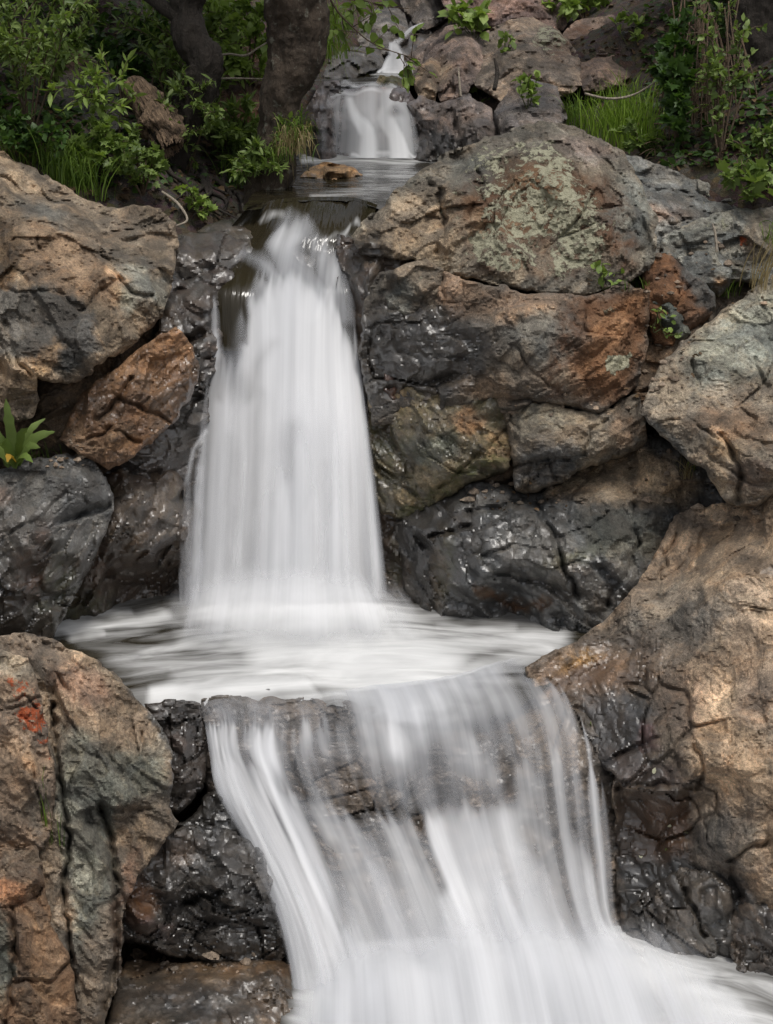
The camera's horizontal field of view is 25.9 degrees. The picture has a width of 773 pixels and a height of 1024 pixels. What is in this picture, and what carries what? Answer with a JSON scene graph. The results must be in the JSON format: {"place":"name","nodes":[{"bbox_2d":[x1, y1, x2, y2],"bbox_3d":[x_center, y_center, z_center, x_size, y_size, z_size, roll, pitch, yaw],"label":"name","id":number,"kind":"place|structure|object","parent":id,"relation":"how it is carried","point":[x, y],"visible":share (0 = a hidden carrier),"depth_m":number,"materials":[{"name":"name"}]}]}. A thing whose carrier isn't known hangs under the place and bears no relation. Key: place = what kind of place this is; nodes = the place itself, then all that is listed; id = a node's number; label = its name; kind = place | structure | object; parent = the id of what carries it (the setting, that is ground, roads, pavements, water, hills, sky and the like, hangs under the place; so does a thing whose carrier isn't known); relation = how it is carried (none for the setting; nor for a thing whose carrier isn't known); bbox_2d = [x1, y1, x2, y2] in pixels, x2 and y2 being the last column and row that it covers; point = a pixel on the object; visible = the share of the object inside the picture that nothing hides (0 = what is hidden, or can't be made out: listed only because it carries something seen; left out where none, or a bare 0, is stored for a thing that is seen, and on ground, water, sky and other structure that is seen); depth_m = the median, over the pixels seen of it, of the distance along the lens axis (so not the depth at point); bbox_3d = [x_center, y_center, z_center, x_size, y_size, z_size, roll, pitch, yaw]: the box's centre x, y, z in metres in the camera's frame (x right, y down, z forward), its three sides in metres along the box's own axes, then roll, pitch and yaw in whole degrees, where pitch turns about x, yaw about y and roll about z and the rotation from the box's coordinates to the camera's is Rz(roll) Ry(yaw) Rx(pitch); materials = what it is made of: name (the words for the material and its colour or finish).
{"place":"outdoors","nodes":[
{"label":"outdoors","id":0,"kind":"place"},
{"bbox_2d":[144,699,207,813],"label":"rock","id":1,"kind":"object","parent":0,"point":[180,722],"visible":0.8,"depth_m":6.72,"materials":[{"name":"stone"}]},
{"bbox_2d":[54,590,585,725],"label":"pool water","id":2,"kind":"structure","parent":0,"point":[156,649],"depth_m":7.36,"materials":[{"name":"liquid"}]},
{"bbox_2d":[243,153,434,210],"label":"pool water","id":3,"kind":"structure","parent":0,"point":[379,180],"depth_m":8.93,"materials":[{"name":"liquid"}]},
{"bbox_2d":[300,162,361,179],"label":"rock","id":4,"kind":"object","parent":3,"relation":"in","point":[333,171],"visible":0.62,"depth_m":9.12,"materials":[{"name":"stone"}]},
{"bbox_2d":[314,71,416,86],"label":"brook water","id":5,"kind":"structure","parent":0,"point":[369,79],"depth_m":10.79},
{"bbox_2d":[377,43,405,72],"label":"waterfall","id":6,"kind":"structure","parent":5,"relation":"on","point":[389,66],"depth_m":11.25,"materials":[{"name":"white liquid"}]},
{"bbox_2d":[422,24,483,102],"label":"rock","id":7,"kind":"object","parent":5,"relation":"in","point":[452,52],"visible":0.78,"depth_m":10.37,"materials":[{"name":"stone"}]},
{"bbox_2d":[437,0,492,40],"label":"weed","id":8,"kind":"object","parent":7,"relation":"on","point":[477,19],"visible":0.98,"depth_m":10.59,"materials":[{"name":"green plant"}]},
{"bbox_2d":[0,0,772,1023],"bbox_3d":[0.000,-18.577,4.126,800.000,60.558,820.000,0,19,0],"label":"ground","id":9,"kind":"structure","parent":0,"point":[610,36],"depth_m":8.86,"materials":[{"name":"plant"}]},
{"bbox_2d":[0,107,68,159],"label":"shrub","id":10,"kind":"object","parent":9,"relation":"on","point":[19,137],"visible":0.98,"depth_m":8.04,"materials":[{"name":"green plant"}]},
{"bbox_2d":[0,845,81,1023],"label":"rock","id":11,"kind":"object","parent":9,"relation":"on","point":[37,981],"visible":1,"depth_m":5.99,"materials":[{"name":"stone"}]},
{"bbox_2d":[0,649,55,849],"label":"rock","id":12,"kind":"object","parent":11,"relation":"on","point":[25,757],"visible":0.98,"depth_m":6.15,"materials":[{"name":"stone"}]},
{"bbox_2d":[0,108,84,176],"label":"grass tuft","id":13,"kind":"object","parent":9,"relation":"on","point":[40,159],"visible":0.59,"depth_m":8.19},
{"bbox_2d":[0,0,95,132],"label":"shrub","id":14,"kind":"object","parent":9,"relation":"on","point":[16,53],"visible":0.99,"depth_m":8.04,"materials":[{"name":"green plant"}]},
{"bbox_2d":[0,453,113,638],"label":"rock","id":15,"kind":"object","parent":9,"relation":"on","point":[54,522],"visible":0.95,"depth_m":7.21,"materials":[{"name":"stone"}]},
{"bbox_2d":[0,399,54,468],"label":"broad leaf plant","id":16,"kind":"object","parent":15,"relation":"on","point":[15,447],"visible":1,"depth_m":7.11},
{"bbox_2d":[3,36,123,131],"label":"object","id":17,"kind":"object","parent":9,"relation":"on","point":[67,92],"visible":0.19,"depth_m":8.83,"materials":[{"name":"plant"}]},
{"bbox_2d":[0,0,99,96],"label":"shrub","id":18,"kind":"object","parent":17,"relation":"on","point":[77,35],"visible":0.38,"depth_m":8.47,"materials":[{"name":"green plant"}]},
{"bbox_2d":[0,320,158,473],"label":"rock","id":19,"kind":"object","parent":9,"relation":"on","point":[57,401],"visible":0.1,"depth_m":7.41,"materials":[{"name":"stone"}]},
{"bbox_2d":[0,150,178,422],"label":"rock","id":20,"kind":"object","parent":19,"relation":"on","point":[85,286],"visible":0.99,"depth_m":7.30,"materials":[{"name":"stone"}]},
{"bbox_2d":[23,128,149,201],"bbox_3d":[-1.496,-1.722,8.222,0.736,0.404,0.566,7,20,20],"label":"grass tuft","id":21,"kind":"object","parent":20,"relation":"on","point":[61,177],"visible":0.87,"depth_m":8.22,"materials":[{"name":"plant"}]},
{"bbox_2d":[0,632,177,1023],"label":"rock","id":22,"kind":"object","parent":9,"relation":"on","point":[110,750],"visible":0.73,"depth_m":6.31,"materials":[{"name":"stone"}]},
{"bbox_2d":[39,40,146,155],"bbox_3d":[-1.408,-1.980,8.209,0.368,0.632,0.579,5,20,14],"label":"shrub","id":23,"kind":"object","parent":9,"relation":"on","point":[96,98],"visible":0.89,"depth_m":8.19,"materials":[{"name":"green plant"}]},
{"bbox_2d":[64,111,128,175],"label":"shrub","id":24,"kind":"object","parent":9,"relation":"on","point":[106,140],"visible":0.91,"depth_m":8.25,"materials":[{"name":"green plant"}]},
{"bbox_2d":[74,9,170,89],"bbox_3d":[-1.516,-2.622,9.639,0.671,0.672,0.570,0,19,0],"label":"shrub","id":25,"kind":"object","parent":9,"relation":"on","point":[113,56],"visible":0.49,"depth_m":9.65,"materials":[{"name":"green plant"}]},
{"bbox_2d":[62,469,203,620],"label":"rock","id":26,"kind":"object","parent":9,"relation":"on","point":[148,547],"visible":0.43,"depth_m":7.64,"materials":[{"name":"stone"}]},
{"bbox_2d":[60,327,199,469],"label":"rock","id":27,"kind":"object","parent":26,"relation":"on","point":[135,402],"visible":1,"depth_m":7.30,"materials":[{"name":"stone"}]},
{"bbox_2d":[105,231,250,509],"bbox_3d":[-0.984,-0.622,8.080,0.757,1.407,1.301,0,19,0],"label":"rock","id":28,"kind":"object","parent":26,"relation":"on","point":[206,262],"visible":0.33,"depth_m":7.70,"materials":[{"name":"stone"}]},
{"bbox_2d":[102,122,169,194],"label":"shrub","id":29,"kind":"object","parent":9,"relation":"on","point":[155,165],"visible":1,"depth_m":8.28,"materials":[{"name":"green plant"}]},
{"bbox_2d":[121,76,186,158],"bbox_3d":[-1.201,-2.046,8.720,0.247,0.412,0.389,-12,23,-31],"label":"broken log","id":30,"kind":"object","parent":9,"relation":"on","point":[153,115],"visible":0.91,"depth_m":8.63,"materials":[{"name":"brown wood"}]},
{"bbox_2d":[92,0,226,155],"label":"shrub","id":31,"kind":"object","parent":9,"relation":"on","point":[166,52],"visible":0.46,"depth_m":9.50,"materials":[{"name":"green plant"}]},
{"bbox_2d":[144,0,223,173],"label":"tree","id":32,"kind":"object","parent":9,"relation":"on","point":[198,49],"visible":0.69,"depth_m":8.69,"materials":[{"name":"brown plant"}]},
{"bbox_2d":[157,67,224,173],"bbox_3d":[-1.010,-2.027,8.789,0.374,0.602,0.558,0,19,0],"label":"shrub","id":33,"kind":"object","parent":9,"relation":"on","point":[175,87],"visible":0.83,"depth_m":8.70,"materials":[{"name":"green plant"}]},
{"bbox_2d":[173,184,217,223],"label":"shrub","id":34,"kind":"object","parent":9,"relation":"on","point":[203,214],"visible":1,"depth_m":8.46,"materials":[{"name":"green plant"}]},
{"bbox_2d":[107,958,299,1023],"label":"rock","id":35,"kind":"object","parent":9,"relation":"on","point":[152,992],"visible":0.91,"depth_m":6.47,"materials":[{"name":"stone"}]},
{"bbox_2d":[122,825,289,962],"bbox_3d":[-0.783,1.572,6.854,0.708,0.793,0.744,-6,20,-17],"label":"rock","id":36,"kind":"object","parent":35,"relation":"on","point":[197,893],"visible":0.94,"depth_m":6.61,"materials":[{"name":"stone"}]},
{"bbox_2d":[176,788,249,839],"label":"rock","id":37,"kind":"object","parent":36,"relation":"on","point":[214,809],"visible":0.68,"depth_m":6.76,"materials":[{"name":"stone"}]},
{"bbox_2d":[202,79,259,174],"bbox_3d":[-0.821,-2.086,9.301,0.562,0.615,0.562,0,19,0],"label":"shrub","id":38,"kind":"object","parent":9,"relation":"on","point":[241,132],"visible":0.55,"depth_m":9.26,"materials":[{"name":"green plant"}]},
{"bbox_2d":[218,35,267,148],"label":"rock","id":39,"kind":"object","parent":9,"relation":"on","point":[236,91],"visible":0.13,"depth_m":9.59,"materials":[{"name":"plant"}]},
{"bbox_2d":[202,0,255,87],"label":"shrub","id":40,"kind":"object","parent":39,"relation":"on","point":[240,27],"visible":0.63,"depth_m":9.42,"materials":[{"name":"green plant"}]},
{"bbox_2d":[202,0,267,95],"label":"shrub","id":41,"kind":"object","parent":39,"relation":"on","point":[254,25],"visible":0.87,"depth_m":9.45,"materials":[{"name":"green plant"}]},
{"bbox_2d":[196,213,319,398],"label":"rock","id":42,"kind":"object","parent":9,"relation":"on","point":[236,232],"visible":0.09,"depth_m":8.00,"materials":[{"name":"stone"}]},
{"bbox_2d":[194,197,379,629],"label":"waterfall","id":43,"kind":"structure","parent":42,"relation":"on","point":[286,529],"depth_m":7.75,"materials":[{"name":"liquid"}]},
{"bbox_2d":[219,111,315,182],"bbox_3d":[-0.597,-1.835,8.595,0.448,0.446,0.499,4,20,12],"label":"shrub","id":44,"kind":"object","parent":9,"relation":"on","point":[247,166],"visible":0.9,"depth_m":8.52,"materials":[{"name":"green plant"}]},
{"bbox_2d":[238,0,329,212],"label":"tree","id":45,"kind":"object","parent":9,"relation":"on","point":[297,33],"visible":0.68,"depth_m":8.49,"materials":[{"name":"brown plant"}]},
{"bbox_2d":[338,0,409,43],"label":"branch","id":46,"kind":"object","parent":45,"relation":"attached to","point":[367,28],"visible":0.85,"depth_m":9.35,"materials":[{"name":"green plant"}]},
{"bbox_2d":[328,0,435,92],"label":"branch","id":47,"kind":"object","parent":45,"relation":"attached to","point":[407,76],"visible":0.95,"depth_m":9.09,"materials":[{"name":"green plant"}]},
{"bbox_2d":[258,103,323,167],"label":"grass tuft","id":48,"kind":"object","parent":9,"relation":"on","point":[301,129],"visible":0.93,"depth_m":8.49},
{"bbox_2d":[272,113,326,186],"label":"grass tuft","id":49,"kind":"object","parent":9,"relation":"on","point":[290,141],"visible":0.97,"depth_m":8.48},
{"bbox_2d":[301,80,341,159],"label":"rock","id":50,"kind":"object","parent":9,"relation":"on","point":[326,92],"visible":0.84,"depth_m":9.99,"materials":[{"name":"stone"}]},
{"bbox_2d":[320,0,367,79],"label":"grass tuft","id":51,"kind":"object","parent":9,"relation":"on","point":[329,53],"visible":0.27,"depth_m":9.48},
{"bbox_2d":[323,46,384,78],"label":"rock","id":52,"kind":"object","parent":9,"relation":"on","point":[374,61],"visible":0.72,"depth_m":11.13,"materials":[{"name":"stone"}]},
{"bbox_2d":[333,85,414,155],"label":"rock","id":53,"kind":"object","parent":9,"relation":"on","point":[345,138],"visible":0.32,"depth_m":10.04,"materials":[{"name":"stone"}]},
{"bbox_2d":[337,84,415,157],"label":"waterfall","id":54,"kind":"structure","parent":53,"relation":"on","point":[365,118],"depth_m":9.83,"materials":[{"name":"white liquid"}]},
{"bbox_2d":[336,234,413,600],"bbox_3d":[0.071,-0.324,8.269,0.625,2.060,1.191,0,19,0],"label":"rock","id":55,"kind":"object","parent":9,"relation":"on","point":[359,272],"visible":0.21,"depth_m":7.91,"materials":[{"name":"stone"}]},
{"bbox_2d":[0,0,772,192],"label":"undergrowth","id":56,"kind":"object","parent":9,"relation":"on","point":[77,127],"visible":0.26,"depth_m":8.55,"materials":[{"name":"green plant"}]},
{"bbox_2d":[0,0,772,217],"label":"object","id":57,"kind":"object","parent":9,"relation":"on","point":[126,197],"visible":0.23,"depth_m":8.87,"materials":[{"name":"plant"}]},
{"bbox_2d":[45,240,766,972],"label":"gravel","id":58,"kind":"structure","parent":9,"relation":"on","point":[141,952],"depth_m":7.47,"materials":[{"name":"stone"}]},
{"bbox_2d":[383,21,430,63],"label":"rock","id":59,"kind":"object","parent":9,"relation":"on","point":[420,37],"visible":0.24,"depth_m":11.83,"materials":[{"name":"stone"}]},
{"bbox_2d":[357,7,409,55],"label":"rock","id":60,"kind":"object","parent":59,"relation":"on","point":[388,37],"visible":0.48,"depth_m":11.84,"materials":[{"name":"stone"}]},
{"bbox_2d":[201,695,620,958],"bbox_3d":[0.179,1.510,7.276,1.837,1.655,1.433,-10,22,-26],"label":"rock","id":61,"kind":"object","parent":9,"relation":"on","point":[338,773],"visible":0.39,"depth_m":6.85,"materials":[{"name":"stone"}]},
{"bbox_2d":[209,665,722,1023],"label":"waterfall","id":62,"kind":"structure","parent":61,"relation":"on","point":[494,930],"depth_m":6.58,"materials":[{"name":"white liquid"}]},
{"bbox_2d":[407,93,499,161],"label":"rock","id":63,"kind":"object","parent":9,"relation":"on","point":[437,129],"visible":0.67,"depth_m":9.70,"materials":[{"name":"stone"}]},
{"bbox_2d":[406,18,574,113],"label":"rock","id":64,"kind":"object","parent":9,"relation":"on","point":[492,102],"visible":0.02,"depth_m":11.42,"materials":[{"name":"stone"}]},
{"bbox_2d":[400,0,444,30],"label":"rock","id":65,"kind":"object","parent":64,"relation":"on","point":[425,12],"visible":0.81,"depth_m":12.27,"materials":[{"name":"stone"}]},
{"bbox_2d":[414,57,441,100],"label":"rock","id":66,"kind":"object","parent":64,"relation":"on","point":[425,85],"visible":0.83,"depth_m":10.26,"materials":[{"name":"stone"}]},
{"bbox_2d":[441,0,566,30],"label":"rock","id":67,"kind":"object","parent":64,"relation":"on","point":[504,10],"visible":0.42,"depth_m":11.48,"materials":[{"name":"stone"}]},
{"bbox_2d":[493,79,566,134],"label":"rock","id":68,"kind":"object","parent":64,"relation":"on","point":[511,111],"visible":0.61,"depth_m":9.31,"materials":[{"name":"stone"}]},
{"bbox_2d":[511,70,542,108],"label":"weed","id":69,"kind":"object","parent":68,"relation":"on","point":[526,84],"visible":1,"depth_m":9.26,"materials":[{"name":"green plant"}]},
{"bbox_2d":[473,17,581,101],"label":"rock","id":70,"kind":"object","parent":68,"relation":"on","point":[543,49],"visible":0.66,"depth_m":10.21,"materials":[{"name":"stone"}]},
{"bbox_2d":[357,267,649,426],"bbox_3d":[0.561,-0.775,7.906,1.374,0.841,0.998,6,20,16],"label":"rock","id":71,"kind":"object","parent":9,"relation":"on","point":[460,341],"visible":0.94,"depth_m":7.50,"materials":[{"name":"stone"}]},
{"bbox_2d":[379,258,443,315],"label":"rock","id":72,"kind":"object","parent":71,"relation":"on","point":[407,288],"visible":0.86,"depth_m":7.56,"materials":[{"name":"stone"}]},
{"bbox_2d":[351,121,657,295],"bbox_3d":[0.558,-1.507,8.252,1.446,0.817,1.758,0,19,0],"label":"rock","id":73,"kind":"object","parent":9,"relation":"on","point":[542,207],"visible":0.99,"depth_m":7.70,"materials":[{"name":"stone"}]},
{"bbox_2d":[590,260,624,290],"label":"weed","id":74,"kind":"object","parent":73,"relation":"on","point":[599,269],"visible":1,"depth_m":7.55,"materials":[{"name":"green plant"}]},
{"bbox_2d":[393,433,726,632],"bbox_3d":[0.801,0.127,7.994,1.545,1.096,1.195,0,19,0],"label":"rock","id":75,"kind":"object","parent":9,"relation":"on","point":[573,565],"visible":0.71,"depth_m":7.59,"materials":[{"name":"stone"}]},
{"bbox_2d":[29,241,767,511],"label":"leaf litter","id":76,"kind":"object","parent":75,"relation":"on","point":[664,347],"visible":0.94,"depth_m":7.57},
{"bbox_2d":[366,386,510,519],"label":"rock","id":77,"kind":"object","parent":75,"relation":"on","point":[430,452],"visible":0.95,"depth_m":7.66,"materials":[{"name":"stone"}]},
{"bbox_2d":[502,393,646,493],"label":"rock","id":78,"kind":"object","parent":75,"relation":"on","point":[561,445],"visible":0.98,"depth_m":7.52,"materials":[{"name":"stone"}]},
{"bbox_2d":[541,0,609,23],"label":"shrub","id":79,"kind":"object","parent":9,"relation":"on","point":[570,9],"visible":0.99,"depth_m":11.41,"materials":[{"name":"green plant"}]},
{"bbox_2d":[560,86,602,129],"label":"grass tuft","id":80,"kind":"object","parent":9,"relation":"on","point":[574,115],"visible":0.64,"depth_m":9.67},
{"bbox_2d":[411,260,753,492],"bbox_3d":[1.412,-0.602,8.476,3.178,2.115,1.866,0,19,0],"label":"rock","id":81,"kind":"object","parent":9,"relation":"on","point":[506,477],"visible":0.01,"depth_m":7.94,"materials":[{"name":"stone"}]},
{"bbox_2d":[631,325,701,404],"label":"rock","id":82,"kind":"object","parent":81,"relation":"on","point":[653,357],"visible":0.3,"depth_m":7.68,"materials":[{"name":"stone"}]},
{"bbox_2d":[653,301,690,339],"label":"rock","id":83,"kind":"object","parent":82,"relation":"on","point":[679,326],"visible":0.73,"depth_m":7.60,"materials":[{"name":"stone"}]},
{"bbox_2d":[642,253,715,345],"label":"rock","id":84,"kind":"object","parent":82,"relation":"on","point":[690,297],"visible":0.89,"depth_m":7.66,"materials":[{"name":"stone"}]},
{"bbox_2d":[626,155,735,252],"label":"rock","id":85,"kind":"object","parent":81,"relation":"on","point":[676,200],"visible":0.57,"depth_m":8.20,"materials":[{"name":"stone"}]},
{"bbox_2d":[562,14,630,93],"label":"rock","id":86,"kind":"object","parent":9,"relation":"on","point":[591,73],"visible":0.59,"depth_m":10.08,"materials":[{"name":"stone"}]},
{"bbox_2d":[555,66,672,152],"bbox_3d":[1.356,-2.179,9.023,0.652,0.461,1.045,-8,21,-22],"label":"grass tuft","id":87,"kind":"object","parent":9,"relation":"on","point":[611,119],"visible":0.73,"depth_m":9.10,"materials":[{"name":"plant"}]},
{"bbox_2d":[608,6,645,44],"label":"weed","id":88,"kind":"object","parent":9,"relation":"on","point":[635,20],"visible":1,"depth_m":10.18,"materials":[{"name":"green plant"}]},
{"bbox_2d":[609,117,673,158],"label":"shrub","id":89,"kind":"object","parent":9,"relation":"on","point":[633,143],"visible":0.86,"depth_m":8.63,"materials":[{"name":"green plant"}]},
{"bbox_2d":[525,495,772,924],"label":"rock","id":90,"kind":"object","parent":9,"relation":"on","point":[665,668],"visible":0.97,"depth_m":6.88,"materials":[{"name":"stone"}]},
{"bbox_2d":[645,6,705,151],"bbox_3d":[1.458,-2.205,8.577,0.323,0.708,0.603,6,20,17],"label":"shrub","id":91,"kind":"object","parent":9,"relation":"on","point":[667,70],"visible":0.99,"depth_m":8.50,"materials":[{"name":"green plant"}]},
{"bbox_2d":[621,867,734,958],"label":"rock","id":92,"kind":"object","parent":9,"relation":"on","point":[685,911],"visible":0.78,"depth_m":6.79,"materials":[{"name":"stone"}]},
{"bbox_2d":[667,0,728,42],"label":"shrub","id":93,"kind":"object","parent":9,"relation":"on","point":[722,24],"visible":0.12,"depth_m":9.57,"materials":[{"name":"green plant"}]},
{"bbox_2d":[640,0,757,159],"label":"dry bramble","id":94,"kind":"object","parent":9,"relation":"on","point":[698,25],"visible":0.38,"depth_m":8.61,"materials":[{"name":"plant"}]},
{"bbox_2d":[676,251,732,296],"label":"rock","id":95,"kind":"object","parent":9,"relation":"on","point":[717,280],"visible":0.78,"depth_m":7.90,"materials":[{"name":"stone"}]},
{"bbox_2d":[641,275,772,506],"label":"rock","id":96,"kind":"object","parent":9,"relation":"on","point":[726,392],"visible":1,"depth_m":7.26,"materials":[{"name":"stone"}]},
{"bbox_2d":[739,235,772,290],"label":"grass tuft","id":97,"kind":"object","parent":96,"relation":"on","point":[766,275],"visible":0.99,"depth_m":7.51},
{"bbox_2d":[660,206,772,285],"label":"rock","id":98,"kind":"object","parent":9,"relation":"on","point":[735,228],"visible":0.81,"depth_m":7.97,"materials":[{"name":"stone"}]},
{"bbox_2d":[686,0,766,157],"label":"shrub","id":99,"kind":"object","parent":9,"relation":"on","point":[741,76],"visible":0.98,"depth_m":8.30,"materials":[{"name":"green plant"}]},
{"bbox_2d":[716,157,772,205],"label":"shrub","id":100,"kind":"object","parent":9,"relation":"on","point":[760,180],"visible":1,"depth_m":7.98,"materials":[{"name":"green plant"}]},
{"bbox_2d":[726,120,772,164],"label":"shrub","id":101,"kind":"object","parent":9,"relation":"on","point":[761,145],"visible":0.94,"depth_m":8.12,"materials":[{"name":"green plant"}]},
{"bbox_2d":[728,0,772,74],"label":"tree","id":102,"kind":"object","parent":9,"relation":"on","point":[758,12],"visible":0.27,"depth_m":8.90,"materials":[{"name":"green plant"}]},
{"bbox_2d":[280,925,772,1023],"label":"pool water","id":103,"kind":"structure","parent":0,"point":[724,989],"depth_m":6.58,"materials":[{"name":"liquid"}]},
{"bbox_2d":[730,896,772,975],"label":"rock","id":104,"kind":"object","parent":103,"relation":"in","point":[751,949],"visible":0.91,"depth_m":6.68,"materials":[{"name":"stone"}]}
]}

